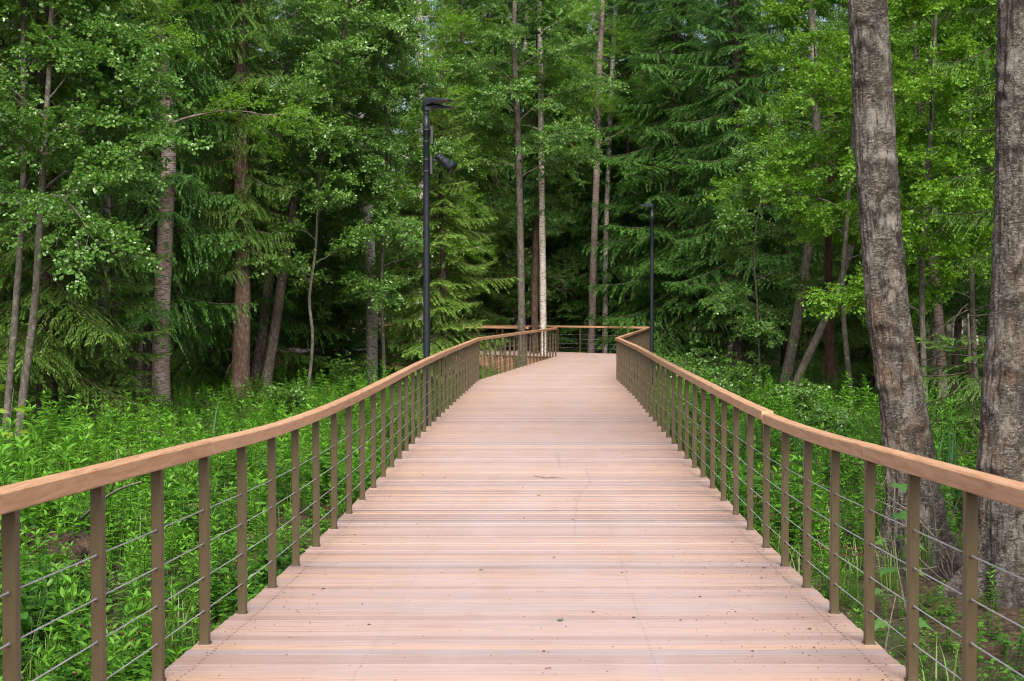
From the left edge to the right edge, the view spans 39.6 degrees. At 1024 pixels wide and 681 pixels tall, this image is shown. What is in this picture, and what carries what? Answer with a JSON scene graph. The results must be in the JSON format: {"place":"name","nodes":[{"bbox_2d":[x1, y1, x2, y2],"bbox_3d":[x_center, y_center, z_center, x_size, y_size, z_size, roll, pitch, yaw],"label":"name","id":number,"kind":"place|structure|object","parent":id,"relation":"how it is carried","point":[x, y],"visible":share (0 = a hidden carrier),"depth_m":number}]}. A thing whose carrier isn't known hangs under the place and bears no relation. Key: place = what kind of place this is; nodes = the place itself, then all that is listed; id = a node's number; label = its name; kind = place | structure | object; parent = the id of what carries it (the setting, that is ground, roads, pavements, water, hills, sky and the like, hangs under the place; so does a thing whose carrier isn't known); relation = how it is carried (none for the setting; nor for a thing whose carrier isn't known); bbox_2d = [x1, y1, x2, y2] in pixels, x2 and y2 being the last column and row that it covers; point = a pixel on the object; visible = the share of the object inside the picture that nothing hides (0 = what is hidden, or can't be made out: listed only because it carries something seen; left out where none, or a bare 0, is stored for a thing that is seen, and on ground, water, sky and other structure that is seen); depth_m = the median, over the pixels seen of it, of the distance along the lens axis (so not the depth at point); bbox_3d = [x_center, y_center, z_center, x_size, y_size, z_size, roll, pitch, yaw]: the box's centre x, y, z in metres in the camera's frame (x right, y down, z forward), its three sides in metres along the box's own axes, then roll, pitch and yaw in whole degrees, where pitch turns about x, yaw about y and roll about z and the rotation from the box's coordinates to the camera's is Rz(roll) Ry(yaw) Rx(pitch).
{"place":"outdoors","nodes":[
{"label":"outdoors","id":0,"kind":"place"},
{"bbox_2d":[11,0,966,317],"label":"sky","id":1,"kind":"structure","parent":0,"point":[427,0]},
{"bbox_2d":[0,317,1023,680],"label":"forest floor","id":2,"kind":"structure","parent":0,"point":[894,637],"depth_m":13.11},
{"bbox_2d":[0,384,34,477],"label":"maple sapling","id":3,"kind":"object","parent":2,"relation":"on","point":[22,409],"visible":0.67,"depth_m":19.04},
{"bbox_2d":[0,25,90,402],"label":"spruce tree","id":4,"kind":"object","parent":2,"relation":"on","point":[24,289],"visible":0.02,"depth_m":39.84},
{"bbox_2d":[0,1,119,397],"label":"spruce tree","id":5,"kind":"object","parent":2,"relation":"on","point":[6,296],"visible":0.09,"depth_m":33.84},
{"bbox_2d":[0,523,125,593],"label":"root mound","id":6,"kind":"object","parent":2,"relation":"on","point":[81,546],"visible":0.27,"depth_m":13.42},
{"bbox_2d":[4,2,136,355],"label":"spruce tree","id":7,"kind":"object","parent":2,"relation":"on","point":[95,301],"visible":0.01,"depth_m":46.14},
{"bbox_2d":[7,16,138,340],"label":"spruce tree","id":8,"kind":"object","parent":2,"relation":"on","point":[74,203],"depth_m":54.87},
{"bbox_2d":[0,0,162,443],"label":"alder tree","id":9,"kind":"object","parent":2,"relation":"on","point":[64,140],"visible":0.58,"depth_m":26.34},
{"bbox_2d":[0,0,177,432],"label":"spruce tree","id":10,"kind":"object","parent":2,"relation":"on","point":[46,358],"visible":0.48,"depth_m":29.00},
{"bbox_2d":[0,0,213,445],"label":"alder tree","id":11,"kind":"object","parent":2,"relation":"on","point":[110,43],"visible":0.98,"depth_m":25.91},
{"bbox_2d":[16,8,211,427],"bbox_3d":[-8.573,-4.604,31.258,4.131,13.365,4.409,0,1,0],"label":"birch tree","id":12,"kind":"object","parent":2,"relation":"on","point":[182,52],"visible":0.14,"depth_m":30.96},
{"bbox_2d":[57,195,173,427],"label":"spruce tree","id":13,"kind":"object","parent":2,"relation":"on","point":[119,377],"visible":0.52,"depth_m":30.34},
{"bbox_2d":[84,560,150,611],"bbox_3d":[-3.495,2.176,12.574,0.776,0.538,1.263,0,1,0],"label":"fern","id":14,"kind":"object","parent":2,"relation":"on","point":[111,582],"visible":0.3,"depth_m":12.41},
{"bbox_2d":[79,3,170,362],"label":"spruce tree","id":15,"kind":"object","parent":2,"relation":"on","point":[135,349],"visible":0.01,"depth_m":65.84},
{"bbox_2d":[56,0,258,406],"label":"spruce tree","id":16,"kind":"object","parent":2,"relation":"on","point":[185,194],"visible":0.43,"depth_m":36.72},
{"bbox_2d":[115,3,233,374],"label":"spruce tree","id":17,"kind":"object","parent":2,"relation":"on","point":[195,196],"depth_m":53.04},
{"bbox_2d":[100,3,257,387],"bbox_3d":[-10.940,-7.922,47.756,5.793,20.055,5.684,-1,2,-32],"label":"spruce tree","id":18,"kind":"object","parent":2,"relation":"on","point":[191,364],"visible":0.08,"depth_m":47.17},
{"bbox_2d":[99,2,276,398],"bbox_3d":[-9.066,-6.932,40.082,5.204,17.478,4.693,0,1,0],"label":"birch tree","id":19,"kind":"object","parent":2,"relation":"on","point":[141,343],"visible":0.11,"depth_m":39.87},
{"bbox_2d":[191,400,218,435],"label":"iris clump","id":20,"kind":"object","parent":2,"relation":"on","point":[216,415],"visible":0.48,"depth_m":25.03},
{"bbox_2d":[179,249,231,387],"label":"spruce tree","id":21,"kind":"object","parent":2,"relation":"on","point":[211,367],"visible":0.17,"depth_m":46.81},
{"bbox_2d":[113,0,329,406],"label":"birch tree","id":22,"kind":"object","parent":2,"relation":"on","point":[161,368],"visible":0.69,"depth_m":35.82},
{"bbox_2d":[189,0,296,403],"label":"spruce tree","id":23,"kind":"object","parent":2,"relation":"on","point":[241,218],"visible":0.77,"depth_m":38.37},
{"bbox_2d":[199,3,293,353],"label":"spruce tree","id":24,"kind":"object","parent":2,"relation":"on","point":[261,193],"depth_m":68.10},
{"bbox_2d":[170,0,350,378],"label":"spruce tree","id":25,"kind":"object","parent":2,"relation":"on","point":[256,291],"visible":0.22,"depth_m":44.47},
{"bbox_2d":[245,382,320,420],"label":"shrub","id":26,"kind":"object","parent":2,"relation":"on","point":[299,400],"visible":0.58,"depth_m":32.79},
{"bbox_2d":[176,0,394,391],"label":"alder tree","id":27,"kind":"object","parent":2,"relation":"on","point":[261,338],"visible":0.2,"depth_m":43.34},
{"bbox_2d":[176,0,440,394],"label":"alder tree","id":28,"kind":"object","parent":2,"relation":"on","point":[372,40],"visible":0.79,"depth_m":40.07},
{"bbox_2d":[245,82,386,392],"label":"alder tree","id":29,"kind":"object","parent":2,"relation":"on","point":[322,192],"visible":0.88,"depth_m":39.72},
{"bbox_2d":[205,0,432,384],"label":"alder tree","id":30,"kind":"object","parent":2,"relation":"on","point":[324,300],"visible":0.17,"depth_m":47.65},
{"bbox_2d":[271,0,391,384],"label":"spruce tree","id":31,"kind":"object","parent":2,"relation":"on","point":[355,317],"visible":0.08,"depth_m":49.36},
{"bbox_2d":[301,261,365,384],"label":"spruce tree","id":32,"kind":"object","parent":2,"relation":"on","point":[348,343],"visible":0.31,"depth_m":48.74},
{"bbox_2d":[248,0,421,367],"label":"spruce tree","id":33,"kind":"object","parent":2,"relation":"on","point":[304,345],"visible":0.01,"depth_m":53.99},
{"bbox_2d":[317,352,378,391],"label":"shrub","id":34,"kind":"object","parent":2,"relation":"on","point":[352,373],"visible":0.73,"depth_m":42.86},
{"bbox_2d":[287,0,449,385],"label":"birch tree","id":35,"kind":"object","parent":2,"relation":"on","point":[371,342],"visible":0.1,"depth_m":46.83},
{"bbox_2d":[351,310,401,375],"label":"spruce tree","id":36,"kind":"object","parent":2,"relation":"on","point":[379,346],"visible":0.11,"depth_m":52.98},
{"bbox_2d":[296,0,465,374],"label":"alder tree","id":37,"kind":"object","parent":2,"relation":"on","point":[380,285],"visible":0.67,"depth_m":42.31},
{"bbox_2d":[352,10,438,341],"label":"birch tree","id":38,"kind":"object","parent":2,"relation":"on","point":[406,127],"depth_m":67.99},
{"bbox_2d":[359,56,448,347],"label":"birch tree","id":39,"kind":"object","parent":2,"relation":"on","point":[409,133],"visible":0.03,"depth_m":70.27},
{"bbox_2d":[378,286,437,375],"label":"spruce tree","id":40,"kind":"object","parent":2,"relation":"on","point":[398,355],"visible":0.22,"depth_m":50.71},
{"bbox_2d":[341,0,513,354],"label":"birch tree","id":41,"kind":"object","parent":2,"relation":"on","point":[443,14],"visible":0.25,"depth_m":54.38},
{"bbox_2d":[390,4,484,329],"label":"spruce tree","id":42,"kind":"object","parent":2,"relation":"on","point":[438,127],"visible":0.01,"depth_m":81.83},
{"bbox_2d":[422,97,456,426],"bbox_3d":[-1.166,-0.782,23.010,0.568,6.261,0.538,0,1,0],"label":"street lamp","id":43,"kind":"object","parent":2,"relation":"on","point":[430,103],"visible":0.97,"depth_m":22.92},
{"bbox_2d":[369,50,520,388],"bbox_3d":[-2.010,-3.405,43.735,4.854,11.050,4.880,0,1,0],"label":"spruce tree","id":44,"kind":"object","parent":2,"relation":"on","point":[444,323],"visible":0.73,"depth_m":43.66},
{"bbox_2d":[380,0,528,306],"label":"birch tree","id":45,"kind":"object","parent":2,"relation":"on","point":[429,56],"visible":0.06,"depth_m":68.49},
{"bbox_2d":[391,0,527,354],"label":"spruce tree","id":46,"kind":"object","parent":2,"relation":"on","point":[481,307],"visible":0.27,"depth_m":63.20},
{"bbox_2d":[431,2,548,350],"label":"spruce tree","id":47,"kind":"object","parent":2,"relation":"on","point":[491,330],"visible":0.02,"depth_m":72.63},
{"bbox_2d":[429,0,558,359],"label":"spruce tree","id":48,"kind":"object","parent":2,"relation":"on","point":[502,289],"visible":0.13,"depth_m":68.25},
{"bbox_2d":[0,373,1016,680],"bbox_3d":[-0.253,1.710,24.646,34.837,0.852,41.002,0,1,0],"label":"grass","id":49,"kind":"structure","parent":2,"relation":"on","point":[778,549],"depth_m":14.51},
{"bbox_2d":[0,334,1023,680],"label":"undergrowth","id":50,"kind":"object","parent":2,"relation":"on","point":[46,600],"visible":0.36,"depth_m":16.18},
{"bbox_2d":[80,449,140,520],"bbox_3d":[-3.549,1.300,12.539,0.828,0.730,1.017,0,1,0],"label":"fallen branch","id":51,"kind":"object","parent":50,"relation":"on","point":[85,515],"visible":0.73,"depth_m":12.49},
{"bbox_2d":[0,420,967,679],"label":"wildflowers","id":52,"kind":"object","parent":50,"relation":"on","point":[698,438],"visible":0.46,"depth_m":14.41},
{"bbox_2d":[497,5,551,350],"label":"birch tree","id":53,"kind":"object","parent":2,"relation":"on","point":[526,105],"visible":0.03,"depth_m":71.61},
{"bbox_2d":[418,0,631,366],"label":"alder tree","id":54,"kind":"object","parent":2,"relation":"on","point":[483,76],"visible":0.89,"depth_m":53.59},
{"bbox_2d":[462,3,587,346],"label":"spruce tree","id":55,"kind":"object","parent":2,"relation":"on","point":[547,317],"depth_m":75.70},
{"bbox_2d":[465,22,601,317],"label":"spruce tree","id":56,"kind":"object","parent":2,"relation":"on","point":[566,224],"visible":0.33,"depth_m":66.10},
{"bbox_2d":[497,0,575,361],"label":"spruce tree","id":57,"kind":"object","parent":2,"relation":"on","point":[535,212],"visible":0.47,"depth_m":56.58},
{"bbox_2d":[469,0,606,353],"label":"birch tree","id":58,"kind":"object","parent":2,"relation":"on","point":[576,14],"visible":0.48,"depth_m":55.37},
{"bbox_2d":[165,348,920,680],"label":"boardwalk","id":59,"kind":"structure","parent":2,"relation":"on","point":[485,578],"depth_m":9.97},
{"bbox_2d":[0,327,556,680],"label":"railing","id":60,"kind":"object","parent":59,"relation":"on","point":[95,479],"visible":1,"depth_m":7.61},
{"bbox_2d":[279,326,528,354],"bbox_3d":[-4.463,-0.021,56.458,10.212,1.088,3.634,0,1,0],"label":"railing","id":61,"kind":"object","parent":59,"relation":"on","point":[526,328],"visible":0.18,"depth_m":55.55},
{"bbox_2d":[172,377,888,680],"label":"leaf litter","id":62,"kind":"object","parent":59,"relation":"on","point":[621,572],"visible":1,"depth_m":9.85},
{"bbox_2d":[301,324,1023,680],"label":"railing","id":63,"kind":"object","parent":59,"relation":"on","point":[633,352],"visible":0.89,"depth_m":8.53},
{"bbox_2d":[468,0,655,350],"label":"alder tree","id":64,"kind":"object","parent":2,"relation":"on","point":[579,28],"visible":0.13,"depth_m":68.64},
{"bbox_2d":[538,241,588,352],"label":"spruce tree","id":65,"kind":"object","parent":2,"relation":"on","point":[569,335],"visible":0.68,"depth_m":65.76},
{"bbox_2d":[515,1,618,352],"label":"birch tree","id":66,"kind":"object","parent":2,"relation":"on","point":[593,31],"visible":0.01,"depth_m":79.45},
{"bbox_2d":[532,57,637,350],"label":"tree","id":67,"kind":"object","parent":2,"relation":"on","point":[560,239],"visible":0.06,"depth_m":71.32},
{"bbox_2d":[529,0,669,352],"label":"birch tree","id":68,"kind":"object","parent":2,"relation":"on","point":[594,222],"visible":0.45,"depth_m":62.24},
{"bbox_2d":[550,0,667,352],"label":"birch tree","id":69,"kind":"object","parent":2,"relation":"on","point":[606,202],"visible":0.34,"depth_m":64.75},
{"bbox_2d":[551,0,692,353],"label":"spruce tree","id":70,"kind":"object","parent":2,"relation":"on","point":[585,330],"visible":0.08,"depth_m":68.77},
{"bbox_2d":[575,0,671,337],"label":"spruce tree","id":71,"kind":"object","parent":2,"relation":"on","point":[633,133],"depth_m":72.31},
{"bbox_2d":[566,0,682,350],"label":"spruce tree","id":72,"kind":"object","parent":2,"relation":"on","point":[626,217],"visible":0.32,"depth_m":65.04},
{"bbox_2d":[638,203,653,385],"bbox_3d":[3.961,-1.078,41.986,0.450,5.942,0.249,0,1,0],"label":"street lamp","id":73,"kind":"object","parent":2,"relation":"on","point":[651,205],"visible":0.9,"depth_m":41.92},
{"bbox_2d":[590,0,714,334],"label":"birch tree","id":74,"kind":"object","parent":2,"relation":"on","point":[668,91],"depth_m":71.68},
{"bbox_2d":[580,0,753,370],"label":"spruce tree","id":75,"kind":"object","parent":2,"relation":"on","point":[668,229],"visible":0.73,"depth_m":57.35},
{"bbox_2d":[645,352,694,386],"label":"shrub","id":76,"kind":"object","parent":2,"relation":"on","point":[676,356],"visible":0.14,"depth_m":44.93},
{"bbox_2d":[648,351,717,392],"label":"shrub","id":77,"kind":"object","parent":2,"relation":"on","point":[690,366],"visible":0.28,"depth_m":39.92},
{"bbox_2d":[644,0,732,341],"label":"spruce tree","id":78,"kind":"object","parent":2,"relation":"on","point":[686,39],"visible":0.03,"depth_m":72.86},
{"bbox_2d":[618,49,776,355],"bbox_3d":[8.879,-5.878,62.245,7.260,14.338,6.264,-1,2,-24],"label":"alder tree","id":79,"kind":"object","parent":2,"relation":"on","point":[686,174],"visible":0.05,"depth_m":62.41},
{"bbox_2d":[671,366,746,407],"bbox_3d":[4.893,1.199,35.016,1.920,1.170,2.106,0,1,0],"label":"shrub","id":80,"kind":"object","parent":2,"relation":"on","point":[729,385],"visible":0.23,"depth_m":34.81},
{"bbox_2d":[674,339,757,381],"bbox_3d":[5.802,0.854,40.951,2.489,1.761,2.211,0,1,0],"label":"shrub","id":81,"kind":"object","parent":2,"relation":"on","point":[710,360],"visible":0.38,"depth_m":40.97},
{"bbox_2d":[693,353,771,400],"bbox_3d":[6.051,1.058,38.960,2.174,1.473,2.254,0,1,0],"label":"shrub","id":82,"kind":"object","parent":2,"relation":"on","point":[740,376],"visible":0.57,"depth_m":38.88},
{"bbox_2d":[654,0,820,372],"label":"spruce tree","id":83,"kind":"object","parent":2,"relation":"on","point":[705,280],"visible":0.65,"depth_m":52.55},
{"bbox_2d":[691,0,784,362],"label":"spruce tree","id":84,"kind":"object","parent":2,"relation":"on","point":[740,41],"visible":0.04,"depth_m":65.09},
{"bbox_2d":[731,421,758,473],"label":"iris clump","id":85,"kind":"object","parent":2,"relation":"on","point":[741,450],"visible":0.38,"depth_m":21.01},
{"bbox_2d":[698,0,800,356],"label":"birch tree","id":86,"kind":"object","parent":2,"relation":"on","point":[729,345],"visible":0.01,"depth_m":75.10},
{"bbox_2d":[695,106,818,399],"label":"alder tree","id":87,"kind":"object","parent":2,"relation":"on","point":[727,225],"visible":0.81,"depth_m":39.74},
{"bbox_2d":[709,0,807,352],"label":"spruce tree","id":88,"kind":"object","parent":2,"relation":"on","point":[761,284],"visible":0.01,"depth_m":81.76},
{"bbox_2d":[717,0,861,372],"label":"spruce tree","id":89,"kind":"object","parent":2,"relation":"on","point":[820,256],"visible":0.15,"depth_m":56.66},
{"bbox_2d":[785,403,807,470],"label":"iris clump","id":90,"kind":"object","parent":2,"relation":"on","point":[796,450],"visible":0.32,"depth_m":22.07},
{"bbox_2d":[760,377,840,419],"bbox_3d":[6.264,1.358,31.244,1.744,1.034,2.004,0,1,0],"label":"shrub","id":91,"kind":"object","parent":2,"relation":"on","point":[803,393],"visible":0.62,"depth_m":30.81},
{"bbox_2d":[773,15,827,348],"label":"spruce tree","id":92,"kind":"object","parent":2,"relation":"on","point":[803,331],"visible":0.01,"depth_m":85.56},
{"bbox_2d":[698,0,905,394],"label":"birch tree","id":93,"kind":"object","parent":2,"relation":"on","point":[824,42],"visible":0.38,"depth_m":41.84},
{"bbox_2d":[773,28,856,391],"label":"tree","id":94,"kind":"object","parent":2,"relation":"on","point":[830,362],"visible":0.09,"depth_m":44.87},
{"bbox_2d":[780,4,863,357],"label":"spruce tree","id":95,"kind":"object","parent":2,"relation":"on","point":[804,334],"visible":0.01,"depth_m":73.58},
{"bbox_2d":[788,396,875,444],"bbox_3d":[6.092,1.561,27.062,1.666,0.963,1.884,0,1,0],"label":"shrub","id":96,"kind":"object","parent":2,"relation":"on","point":[842,422],"visible":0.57,"depth_m":26.97},
{"bbox_2d":[741,0,940,404],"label":"alder tree","id":97,"kind":"object","parent":2,"relation":"on","point":[818,72],"visible":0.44,"depth_m":36.67},
{"bbox_2d":[794,3,918,362],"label":"spruce tree","id":98,"kind":"object","parent":2,"relation":"on","point":[837,119],"depth_m":66.07},
{"bbox_2d":[791,31,927,392],"bbox_3d":[9.951,-3.807,40.827,4.569,11.324,4.978,0,1,0],"label":"alder tree","id":99,"kind":"object","parent":2,"relation":"on","point":[813,345],"visible":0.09,"depth_m":40.89},
{"bbox_2d":[803,5,933,386],"bbox_3d":[11.846,-6.704,47.085,4.953,17.475,5.048,0,1,-14],"label":"spruce tree","id":100,"kind":"object","parent":2,"relation":"on","point":[862,339],"visible":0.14,"depth_m":46.73},
{"bbox_2d":[794,0,948,294],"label":"birch tree","id":101,"kind":"object","parent":2,"relation":"on","point":[837,269],"depth_m":56.62},
{"bbox_2d":[796,0,997,404],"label":"alder tree","id":102,"kind":"object","parent":2,"relation":"on","point":[928,187],"visible":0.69,"depth_m":30.30},
{"bbox_2d":[800,2,994,384],"bbox_3d":[14.239,-10.942,46.273,7.994,25.117,8.491,-1,2,-28],"label":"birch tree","id":103,"kind":"object","parent":2,"relation":"on","point":[933,362],"visible":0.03,"depth_m":47.16},
{"bbox_2d":[861,483,938,613],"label":"maple sapling","id":104,"kind":"object","parent":2,"relation":"on","point":[902,514],"visible":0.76,"depth_m":11.64},
{"bbox_2d":[849,102,954,363],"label":"alder tree","id":105,"kind":"object","parent":2,"relation":"on","point":[925,309],"visible":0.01,"depth_m":64.05},
{"bbox_2d":[875,588,933,651],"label":"maple sapling","id":106,"kind":"object","parent":2,"relation":"on","point":[879,623],"visible":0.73,"depth_m":10.64},
{"bbox_2d":[847,0,962,577],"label":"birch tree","id":107,"kind":"object","parent":2,"relation":"on","point":[904,416],"visible":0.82,"depth_m":13.71},
{"bbox_2d":[857,438,971,582],"bbox_3d":[4.187,1.616,12.952,2.212,1.385,1.415,0,1,0],"label":"bare branch","id":108,"kind":"object","parent":2,"relation":"on","point":[946,577],"visible":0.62,"depth_m":13.20},
{"bbox_2d":[838,0,996,398],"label":"alder tree","id":109,"kind":"object","parent":2,"relation":"on","point":[958,302],"visible":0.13,"depth_m":39.02},
{"bbox_2d":[848,0,992,401],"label":"birch tree","id":110,"kind":"object","parent":2,"relation":"on","point":[938,316],"visible":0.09,"depth_m":35.89},
{"bbox_2d":[872,304,987,458],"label":"spruce tree","id":111,"kind":"object","parent":2,"relation":"on","point":[971,394],"visible":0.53,"depth_m":24.35},
{"bbox_2d":[892,0,997,401],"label":"alder tree","id":112,"kind":"object","parent":2,"relation":"on","point":[925,30],"visible":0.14,"depth_m":33.94},
{"bbox_2d":[934,417,960,464],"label":"iris clump","id":113,"kind":"object","parent":2,"relation":"on","point":[950,455],"visible":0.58,"depth_m":19.98},
{"bbox_2d":[928,0,997,462],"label":"tree","id":114,"kind":"object","parent":2,"relation":"on","point":[988,130],"visible":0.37,"depth_m":18.66},
{"bbox_2d":[949,164,989,377],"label":"spruce tree","id":115,"kind":"object","parent":2,"relation":"on","point":[979,361],"depth_m":54.41},
{"bbox_2d":[955,294,989,339],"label":"alder tree","id":116,"kind":"object","parent":2,"relation":"on","point":[979,329],"visible":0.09,"depth_m":35.55},
{"bbox_2d":[934,0,1023,607],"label":"birch tree","id":117,"kind":"object","parent":2,"relation":"on","point":[1000,524],"visible":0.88,"depth_m":12.30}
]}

